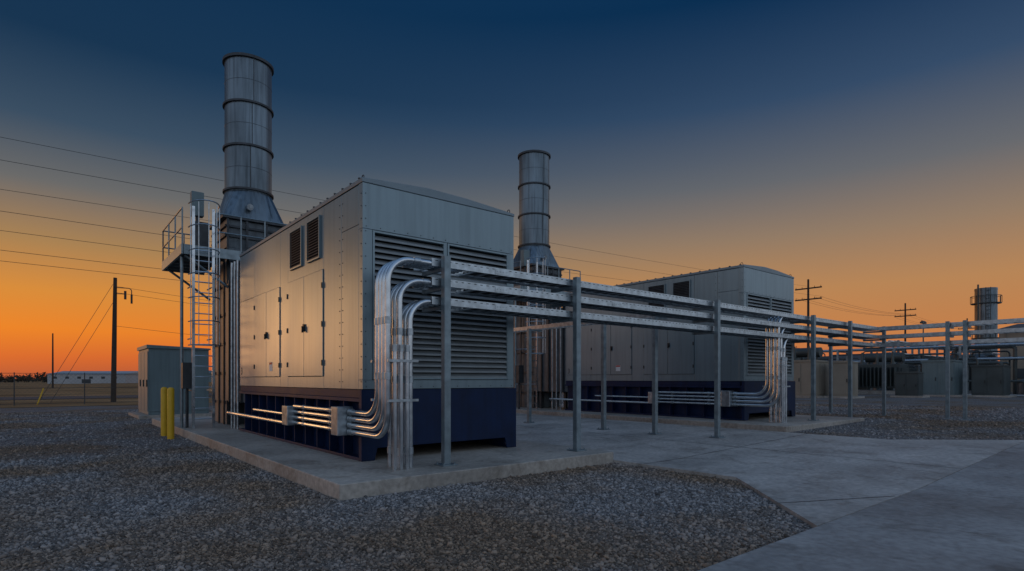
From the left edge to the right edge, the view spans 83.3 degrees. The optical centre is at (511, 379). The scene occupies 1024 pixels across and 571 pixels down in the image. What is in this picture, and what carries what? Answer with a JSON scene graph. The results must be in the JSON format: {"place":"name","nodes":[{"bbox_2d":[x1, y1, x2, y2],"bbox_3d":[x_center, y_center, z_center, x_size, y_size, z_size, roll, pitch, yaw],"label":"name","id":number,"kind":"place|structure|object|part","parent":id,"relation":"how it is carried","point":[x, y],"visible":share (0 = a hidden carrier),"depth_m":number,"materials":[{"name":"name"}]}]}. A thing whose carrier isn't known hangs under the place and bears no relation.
{"place":"outdoors","nodes":[
{"label":"outdoors","id":0,"kind":"place"},
{"bbox_2d":[0,380,211,407],"bbox_3d":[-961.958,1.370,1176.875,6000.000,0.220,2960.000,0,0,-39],"label":"dry grass field","id":1,"kind":"structure","parent":0,"point":[68,391],"depth_m":60.26,"materials":[{"name":"brown plant"}]},
{"bbox_2d":[52,333,53,387],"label":"utility pole","id":2,"kind":"object","parent":1,"relation":"on","point":[52,360],"visible":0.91,"depth_m":99.96,"materials":[{"name":"brown wood"}]},
{"bbox_2d":[0,370,130,382],"bbox_3d":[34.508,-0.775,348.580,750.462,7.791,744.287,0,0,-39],"label":"distant tree line","id":3,"kind":"object","parent":1,"relation":"on","point":[43,377],"visible":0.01,"depth_m":285.78,"materials":[{"name":"green plant"}]},
{"bbox_2d":[36,277,132,404],"bbox_3d":[-26.895,-2.525,36.040,1.319,8.253,5.256,0,0,29],"label":"utility pole","id":4,"kind":"object","parent":1,"relation":"on","point":[114,348],"visible":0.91,"depth_m":37.53,"materials":[{"name":"brown wood"}]},
{"bbox_2d":[47,371,137,383],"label":"warehouse","id":5,"kind":"structure","parent":1,"relation":"on","point":[101,378],"depth_m":192.84,"materials":[{"name":"white metal"}]},
{"bbox_2d":[54,377,104,382],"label":"windows and doors","id":6,"kind":"structure","parent":5,"relation":"in","point":[86,380],"depth_m":192.76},
{"bbox_2d":[0,372,209,405],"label":"wire fence","id":7,"kind":"object","parent":1,"relation":"on","point":[69,387],"visible":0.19,"depth_m":34.31,"materials":[{"name":"metal"}]},
{"bbox_2d":[0,393,211,399],"bbox_3d":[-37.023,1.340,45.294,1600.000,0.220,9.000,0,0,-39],"label":"asphalt road","id":8,"kind":"structure","parent":0,"point":[65,397],"depth_m":46.02,"materials":[{"name":"grey asphalt"}]},
{"bbox_2d":[0,390,1023,570],"bbox_3d":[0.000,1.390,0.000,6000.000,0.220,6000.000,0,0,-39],"label":"gravel ground","id":9,"kind":"structure","parent":0,"point":[977,402],"depth_m":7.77,"materials":[{"name":"grey gravel"}]},
{"bbox_2d":[161,387,167,435],"bbox_3d":[-9.225,0.876,15.268,0.160,1.348,0.160,0,0,-39],"label":"bollard","id":10,"kind":"object","parent":9,"relation":"on","point":[163,411],"visible":0.82,"depth_m":15.20,"materials":[{"name":"yellow metal"}]},
{"bbox_2d":[128,345,211,418],"bbox_3d":[-14.128,0.105,23.873,2.660,2.890,3.350,0,0,-39],"label":"electrical cabinet","id":11,"kind":"object","parent":9,"relation":"on","point":[158,367],"visible":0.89,"depth_m":22.81,"materials":[{"name":"metal"}]},
{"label":"doors","id":12,"kind":"part","parent":11,"relation":"part of","materials":[{"name":"paint"}]},
{"bbox_2d":[167,387,173,438],"bbox_3d":[-8.562,0.876,14.441,0.160,1.348,0.160,0,0,-39],"label":"bollard","id":13,"kind":"object","parent":9,"relation":"on","point":[170,412],"visible":0.89,"depth_m":14.37,"materials":[{"name":"yellow metal"}]},
{"bbox_2d":[209,370,211,381],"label":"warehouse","id":14,"kind":"structure","parent":9,"relation":"on","point":[210,374],"depth_m":262.86,"materials":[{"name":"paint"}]},
{"bbox_2d":[152,416,612,500],"bbox_3d":[-5.102,1.450,14.783,5.110,0.300,15.650,0,0,-39],"label":"concrete pad","id":15,"kind":"object","parent":9,"relation":"on","point":[339,478],"visible":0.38,"depth_m":9.34,"materials":[{"name":"grey concrete"}]},
{"bbox_2d":[181,199,219,428],"bbox_3d":[-8.287,-1.668,15.373,0.816,5.931,1.406,0,0,-39],"label":"access ladder","id":16,"kind":"object","parent":15,"relation":"on","point":[188,376],"visible":1,"depth_m":15.26,"materials":[{"name":"metal"}]},
{"bbox_2d":[162,191,286,427],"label":"service platform","id":17,"kind":"structure","parent":15,"relation":"on","point":[177,259],"depth_m":15.69,"materials":[{"name":"metal"}]},
{"bbox_2d":[209,52,283,428],"bbox_3d":[-7.344,-4.162,16.942,2.298,10.917,3.850,0,0,-39],"label":"exhaust stack","id":18,"kind":"object","parent":15,"relation":"on","point":[247,145],"visible":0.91,"depth_m":17.00,"materials":[{"name":"metal"}]},
{"bbox_2d":[227,257,465,470],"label":"electrical conduits","id":19,"kind":"object","parent":15,"relation":"on","point":[393,399],"visible":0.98,"depth_m":8.45,"materials":[{"name":"metal"}]},
{"bbox_2d":[239,175,515,461],"bbox_3d":[-3.478,-0.991,12.886,3.205,4.575,7.327,0,0,-39],"label":"generator enclosure","id":20,"kind":"object","parent":15,"relation":"on","point":[307,306],"visible":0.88,"depth_m":10.39,"materials":[{"name":"metal"}]},
{"bbox_2d":[254,269,323,376],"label":"access doors","id":21,"kind":"structure","parent":20,"relation":"in","point":[305,301],"depth_m":11.47,"materials":[{"name":"white metal"}]},
{"bbox_2d":[516,404,863,431],"bbox_3d":[3.966,1.345,22.208,5.110,0.310,15.630,0,0,-39],"label":"concrete pad","id":22,"kind":"object","parent":9,"relation":"on","point":[792,424],"visible":0.24,"depth_m":17.06,"materials":[{"name":"grey concrete"}]},
{"bbox_2d":[515,257,545,408],"bbox_3d":[0.752,-1.778,22.826,0.816,5.931,1.406,0,0,-39],"label":"access ladder","id":23,"kind":"object","parent":22,"relation":"on","point":[519,374],"visible":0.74,"depth_m":22.85,"materials":[{"name":"metal"}]},
{"bbox_2d":[514,250,580,387],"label":"service platform","id":24,"kind":"structure","parent":22,"relation":"on","point":[525,254],"depth_m":22.95,"materials":[{"name":"metal"}]},
{"bbox_2d":[513,150,588,409],"bbox_3d":[1.695,-4.271,24.395,2.298,10.917,3.850,0,0,-39],"label":"exhaust stack","id":25,"kind":"object","parent":22,"relation":"on","point":[534,188],"visible":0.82,"depth_m":24.43,"materials":[{"name":"metal"}]},
{"bbox_2d":[549,316,800,422],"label":"electrical conduits","id":26,"kind":"object","parent":22,"relation":"on","point":[775,365],"visible":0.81,"depth_m":15.94,"materials":[{"name":"metal"}]},
{"bbox_2d":[565,262,794,420],"bbox_3d":[5.561,-1.101,20.339,3.205,4.575,7.327,0,0,-39],"label":"generator enclosure","id":27,"kind":"object","parent":22,"relation":"on","point":[685,361],"visible":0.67,"depth_m":18.23,"materials":[{"name":"metal"}]},
{"bbox_2d":[591,318,694,374],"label":"access doors","id":28,"kind":"structure","parent":27,"relation":"in","point":[679,358],"depth_m":19.17,"materials":[{"name":"white metal"}]},
{"bbox_2d":[795,279,821,347],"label":"utility pole","id":29,"kind":"object","parent":9,"relation":"on","point":[808,299],"visible":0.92,"depth_m":89.06,"materials":[{"name":"brown wood"}]},
{"bbox_2d":[0,137,971,336],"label":"power lines","id":30,"kind":"object","parent":29,"relation":"attached to","point":[210,241],"visible":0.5,"depth_m":33.69,"materials":[{"name":"metal"}]},
{"bbox_2d":[794,360,828,397],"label":"electrical cabinet","id":31,"kind":"object","parent":9,"relation":"on","point":[802,374],"visible":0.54,"depth_m":40.24,"materials":[{"name":"metal"}]},
{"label":"doors","id":32,"kind":"part","parent":31,"relation":"part of","materials":[{"name":"beige metal"}]},
{"bbox_2d":[823,361,864,398],"bbox_3d":[22.805,0.035,39.531,2.050,2.590,1.850,0,0,-39],"label":"electrical cabinet","id":33,"kind":"object","parent":9,"relation":"on","point":[840,379],"visible":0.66,"depth_m":39.10,"materials":[{"name":"metal"}]},
{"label":"doors","id":34,"kind":"part","parent":33,"relation":"part of","materials":[{"name":"beige metal"}]},
{"bbox_2d":[827,355,920,371],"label":"equipment shed","id":35,"kind":"structure","parent":9,"relation":"on","point":[857,356],"depth_m":73.89,"materials":[{"name":"beige metal"}]},
{"bbox_2d":[858,388,891,389],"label":"horizontal tank","id":36,"kind":"object","parent":9,"relation":"on","point":[869,388],"depth_m":60.20,"materials":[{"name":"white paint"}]},
{"bbox_2d":[894,303,915,352],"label":"utility pole","id":37,"kind":"object","parent":9,"relation":"on","point":[904,310],"visible":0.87,"depth_m":116.91,"materials":[{"name":"brown wood"}]},
{"bbox_2d":[890,371,929,397],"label":"electrical cabinet","id":38,"kind":"object","parent":9,"relation":"on","point":[908,384],"visible":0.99,"depth_m":40.70,"materials":[{"name":"metal"}]},
{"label":"doors","id":39,"kind":"part","parent":38,"relation":"part of","materials":[{"name":"metal"}]},
{"bbox_2d":[800,345,1023,394],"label":"process piping","id":40,"kind":"object","parent":9,"relation":"on","point":[1018,387],"visible":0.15,"depth_m":51.61,"materials":[{"name":"metal"}]},
{"bbox_2d":[823,342,1023,392],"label":"pipe rack","id":41,"kind":"object","parent":9,"relation":"on","point":[894,349],"visible":0.33,"depth_m":53.33,"materials":[{"name":"metal"}]},
{"bbox_2d":[920,321,926,358],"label":"light mast","id":42,"kind":"object","parent":9,"relation":"on","point":[923,322],"visible":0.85,"depth_m":58.96,"materials":[{"name":"metal"}]},
{"bbox_2d":[870,340,999,389],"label":"pipe rack","id":43,"kind":"object","parent":9,"relation":"on","point":[912,351],"visible":0.26,"depth_m":64.64,"materials":[{"name":"metal"}]},
{"bbox_2d":[921,359,962,396],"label":"electrical cabinet","id":44,"kind":"object","parent":9,"relation":"on","point":[933,377],"visible":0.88,"depth_m":43.14,"materials":[{"name":"metal"}]},
{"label":"doors","id":45,"kind":"part","parent":44,"relation":"part of","materials":[{"name":"paint"}]},
{"bbox_2d":[967,364,1016,397],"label":"electrical cabinet","id":46,"kind":"object","parent":9,"relation":"on","point":[990,380],"visible":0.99,"depth_m":41.60,"materials":[{"name":"metal"}]},
{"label":"doors","id":47,"kind":"part","parent":46,"relation":"part of","materials":[{"name":"metal"}]},
{"bbox_2d":[1000,333,1023,391],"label":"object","id":48,"kind":"structure","parent":9,"relation":"on","point":[1020,353],"depth_m":58.95,"materials":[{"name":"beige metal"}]},
{"bbox_2d":[1017,368,1023,377],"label":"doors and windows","id":49,"kind":"structure","parent":48,"relation":"attached to","point":[1020,373],"depth_m":58.39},
{"bbox_2d":[0,0,1023,378],"label":"sky","id":50,"kind":"structure","parent":0,"point":[868,152],"materials":[{"name":"blue"}]},
{"bbox_2d":[516,413,1023,527],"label":"concrete driveway","id":51,"kind":"structure","parent":0,"point":[813,480],"depth_m":10.39,"materials":[{"name":"grey concrete"}]},
{"bbox_2d":[414,256,1023,466],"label":"cable tray rack","id":52,"kind":"object","parent":51,"relation":"on","point":[576,317],"visible":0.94,"depth_m":12.90,"materials":[{"name":"metal"}]},
{"bbox_2d":[794,346,826,360],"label":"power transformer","id":53,"kind":"object","parent":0,"point":[801,352],"visible":0.22,"depth_m":49.53,"materials":[{"name":"metal"}]},
{"bbox_2d":[698,442,1023,570],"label":"concrete road","id":54,"kind":"structure","parent":0,"point":[970,518],"depth_m":5.38,"materials":[{"name":"grey concrete"}]},
{"bbox_2d":[970,284,1001,364],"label":"process tower","id":55,"kind":"structure","parent":0,"point":[985,303],"depth_m":88.21,"materials":[{"name":"metal"}]},
{"bbox_2d":[999,324,1023,328],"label":"roof","id":56,"kind":"structure","parent":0,"point":[1017,326],"depth_m":62.51,"materials":[{"name":"grey metal"}]},
{"label":"access road","id":57,"kind":"structure","parent":0,"visible":0},
{"bbox_2d":[858,352,915,393],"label":"power transformer","id":58,"kind":"object","parent":57,"relation":"on","point":[869,375],"visible":0.7,"depth_m":50.37,"materials":[{"name":"metal"}]}
]}

